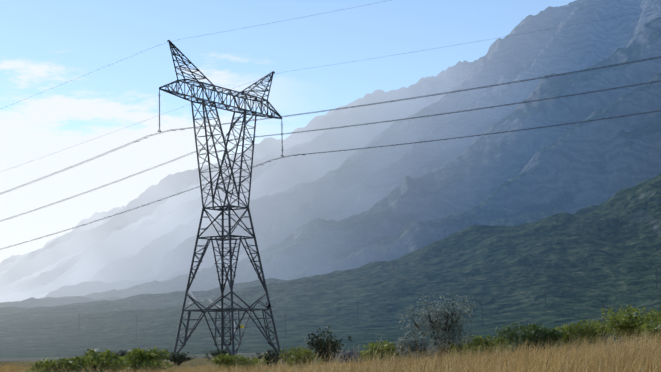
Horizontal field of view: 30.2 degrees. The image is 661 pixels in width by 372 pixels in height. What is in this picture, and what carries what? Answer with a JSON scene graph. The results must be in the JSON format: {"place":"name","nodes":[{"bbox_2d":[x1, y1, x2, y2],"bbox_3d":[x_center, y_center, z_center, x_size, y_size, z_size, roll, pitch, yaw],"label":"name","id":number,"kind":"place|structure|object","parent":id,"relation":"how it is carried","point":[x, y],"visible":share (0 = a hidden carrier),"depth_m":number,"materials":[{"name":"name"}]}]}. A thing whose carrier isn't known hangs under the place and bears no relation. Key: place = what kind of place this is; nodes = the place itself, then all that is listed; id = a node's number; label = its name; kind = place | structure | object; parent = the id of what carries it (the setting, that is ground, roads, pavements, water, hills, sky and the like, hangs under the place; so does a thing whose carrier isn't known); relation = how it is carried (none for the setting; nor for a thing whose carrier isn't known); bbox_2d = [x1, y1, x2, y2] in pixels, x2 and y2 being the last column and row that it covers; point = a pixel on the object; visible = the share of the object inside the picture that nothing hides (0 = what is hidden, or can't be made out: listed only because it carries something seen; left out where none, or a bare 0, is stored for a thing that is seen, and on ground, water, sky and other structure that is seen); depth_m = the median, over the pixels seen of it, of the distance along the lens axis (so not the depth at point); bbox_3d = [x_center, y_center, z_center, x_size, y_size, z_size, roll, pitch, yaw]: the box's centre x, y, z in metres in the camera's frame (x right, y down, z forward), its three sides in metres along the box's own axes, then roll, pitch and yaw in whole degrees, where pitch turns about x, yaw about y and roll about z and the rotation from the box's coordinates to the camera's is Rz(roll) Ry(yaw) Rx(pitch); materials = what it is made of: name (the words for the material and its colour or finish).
{"place":"outdoors","nodes":[
{"label":"outdoors","id":0,"kind":"place"},
{"bbox_2d":[0,0,575,262],"label":"sky","id":1,"kind":"structure","parent":0,"point":[45,45],"materials":[{"name":"blue"}]},
{"bbox_2d":[0,346,593,361],"bbox_3d":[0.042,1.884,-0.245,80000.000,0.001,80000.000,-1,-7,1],"label":"grass","id":2,"kind":"structure","parent":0,"point":[52,358],"depth_m":337.19,"materials":[{"name":"green plant"}]},
{"bbox_2d":[0,348,613,369],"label":"ground bank","id":3,"kind":"structure","parent":0,"point":[194,362],"depth_m":126.05,"materials":[{"name":"soil"}]},
{"bbox_2d":[24,356,89,371],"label":"shrub","id":4,"kind":"object","parent":3,"relation":"on","point":[75,363],"visible":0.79,"depth_m":39.95,"materials":[{"name":"green plant"}]},
{"bbox_2d":[80,349,130,371],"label":"shrub","id":5,"kind":"object","parent":3,"relation":"on","point":[103,358],"visible":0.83,"depth_m":44.44,"materials":[{"name":"green plant"}]},
{"bbox_2d":[100,350,130,356],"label":"shrub","id":6,"kind":"object","parent":3,"relation":"on","point":[122,353],"visible":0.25,"depth_m":126.69,"materials":[{"name":"green plant"}]},
{"bbox_2d":[119,347,176,371],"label":"shrub","id":7,"kind":"object","parent":3,"relation":"on","point":[141,358],"visible":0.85,"depth_m":50.46,"materials":[{"name":"green plant"}]},
{"bbox_2d":[165,351,196,365],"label":"shrub","id":8,"kind":"object","parent":3,"relation":"on","point":[175,358],"visible":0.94,"depth_m":117.53,"materials":[{"name":"green plant"}]},
{"bbox_2d":[202,350,231,360],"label":"shrub","id":9,"kind":"object","parent":3,"relation":"on","point":[214,354],"visible":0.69,"depth_m":137.56,"materials":[{"name":"green plant"}]},
{"bbox_2d":[159,40,281,360],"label":"transmission tower","id":10,"kind":"structure","parent":3,"relation":"on","point":[222,209],"depth_m":183.72,"materials":[{"name":"metal"}]},
{"bbox_2d":[157,89,283,156],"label":"insulator strings","id":11,"kind":"object","parent":10,"relation":"attached to","point":[159,95],"visible":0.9,"depth_m":186.01,"materials":[{"name":"grey"}]},
{"bbox_2d":[211,353,268,370],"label":"shrub","id":12,"kind":"object","parent":3,"relation":"on","point":[229,360],"visible":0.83,"depth_m":72.69,"materials":[{"name":"green plant"}]},
{"bbox_2d":[251,349,286,368],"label":"shrub","id":13,"kind":"object","parent":3,"relation":"on","point":[272,355],"visible":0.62,"depth_m":88.61,"materials":[{"name":"green plant"}]},
{"bbox_2d":[278,346,324,367],"bbox_3d":[-1.654,9.367,65.346,2.208,1.766,2.721,3,-8,-27],"label":"shrub","id":14,"kind":"object","parent":3,"relation":"on","point":[293,353],"visible":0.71,"depth_m":64.76,"materials":[{"name":"green plant"}]},
{"bbox_2d":[306,325,351,364],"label":"shrub","id":15,"kind":"object","parent":3,"relation":"on","point":[329,343],"visible":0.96,"depth_m":77.07,"materials":[{"name":"green plant"}]},
{"bbox_2d":[0,316,660,371],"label":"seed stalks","id":16,"kind":"object","parent":3,"relation":"on","point":[393,360],"visible":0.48,"depth_m":18.06,"materials":[{"name":"yellow plant"}]},
{"bbox_2d":[0,328,660,371],"bbox_3d":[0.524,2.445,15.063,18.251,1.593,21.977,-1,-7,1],"label":"dry grass","id":17,"kind":"structure","parent":3,"relation":"on","point":[529,360],"depth_m":17.25,"materials":[{"name":"brown plant"}]},
{"bbox_2d":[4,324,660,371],"bbox_3d":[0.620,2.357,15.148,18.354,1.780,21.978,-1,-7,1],"label":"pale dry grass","id":18,"kind":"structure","parent":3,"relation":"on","point":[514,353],"depth_m":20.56,"materials":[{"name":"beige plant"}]},
{"bbox_2d":[329,350,365,362],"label":"bush","id":19,"kind":"object","parent":3,"relation":"on","point":[350,353],"visible":0.27,"depth_m":117.65,"materials":[{"name":"grey plant"}]},
{"bbox_2d":[358,340,414,363],"bbox_3d":[2.727,8.592,61.427,2.801,1.774,3.839,1,-8,-18],"label":"shrub","id":20,"kind":"object","parent":3,"relation":"on","point":[380,346],"visible":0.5,"depth_m":60.78,"materials":[{"name":"green plant"}]},
{"bbox_2d":[393,331,438,363],"bbox_3d":[3.468,6.754,49.364,1.947,1.821,1.891,-1,-7,1],"label":"shrub","id":21,"kind":"object","parent":3,"relation":"on","point":[405,343],"visible":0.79,"depth_m":49.02,"materials":[{"name":"plant"}]},
{"bbox_2d":[399,291,475,357],"bbox_3d":[4.920,6.478,54.328,2.911,3.594,3.277,4,-9,-35],"label":"shrub","id":22,"kind":"object","parent":3,"relation":"on","point":[445,323],"visible":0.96,"depth_m":54.10,"materials":[{"name":"green plant"}]},
{"bbox_2d":[448,340,474,358],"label":"shrub","id":23,"kind":"object","parent":3,"relation":"on","point":[456,348],"visible":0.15,"depth_m":68.49,"materials":[{"name":"green plant"}]},
{"bbox_2d":[461,334,513,357],"bbox_3d":[7.831,8.272,61.000,2.656,1.868,2.927,-1,-7,1],"label":"shrub","id":24,"kind":"object","parent":3,"relation":"on","point":[486,344],"visible":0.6,"depth_m":60.73,"materials":[{"name":"green plant"}]},
{"bbox_2d":[495,323,563,356],"bbox_3d":[10.580,8.384,64.670,3.776,2.406,3.736,4,-9,-34],"label":"shrub","id":25,"kind":"object","parent":3,"relation":"on","point":[534,334],"visible":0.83,"depth_m":63.91,"materials":[{"name":"green plant"}]},
{"bbox_2d":[551,319,610,349],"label":"shrub","id":26,"kind":"object","parent":3,"relation":"on","point":[571,330],"visible":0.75,"depth_m":67.07,"materials":[{"name":"green plant"}]},
{"bbox_2d":[594,324,612,345],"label":"shrub","id":27,"kind":"object","parent":3,"relation":"on","point":[604,335],"visible":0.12,"depth_m":116.35,"materials":[{"name":"green plant"}]},
{"bbox_2d":[593,303,660,340],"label":"shrub","id":28,"kind":"object","parent":3,"relation":"on","point":[622,321],"visible":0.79,"depth_m":56.88,"materials":[{"name":"green plant"}]},
{"bbox_2d":[638,320,660,346],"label":"shrub","id":29,"kind":"object","parent":3,"relation":"on","point":[651,327],"visible":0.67,"depth_m":38.15,"materials":[{"name":"green plant"}]},
{"bbox_2d":[0,0,660,357],"bbox_3d":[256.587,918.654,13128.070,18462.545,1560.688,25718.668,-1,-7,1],"label":"mountains","id":30,"kind":"structure","parent":0,"point":[576,207],"depth_m":2327.70,"materials":[{"name":"green plant"}]},
{"bbox_2d":[175,291,235,331],"bbox_3d":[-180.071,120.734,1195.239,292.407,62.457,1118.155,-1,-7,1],"label":"dirt track","id":31,"kind":"structure","parent":30,"relation":"on","point":[192,295],"depth_m":819.35,"materials":[{"name":"grey soil"}]},
{"bbox_2d":[77,225,656,338],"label":"utility poles","id":32,"kind":"object","parent":30,"relation":"on","point":[357,306],"visible":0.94,"depth_m":681.74,"materials":[{"name":"brown wood"}]},
{"bbox_2d":[0,0,660,249],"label":"conductors","id":33,"kind":"object","parent":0,"point":[342,126],"visible":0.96,"depth_m":173.81,"materials":[{"name":"grey metal"}]}
]}

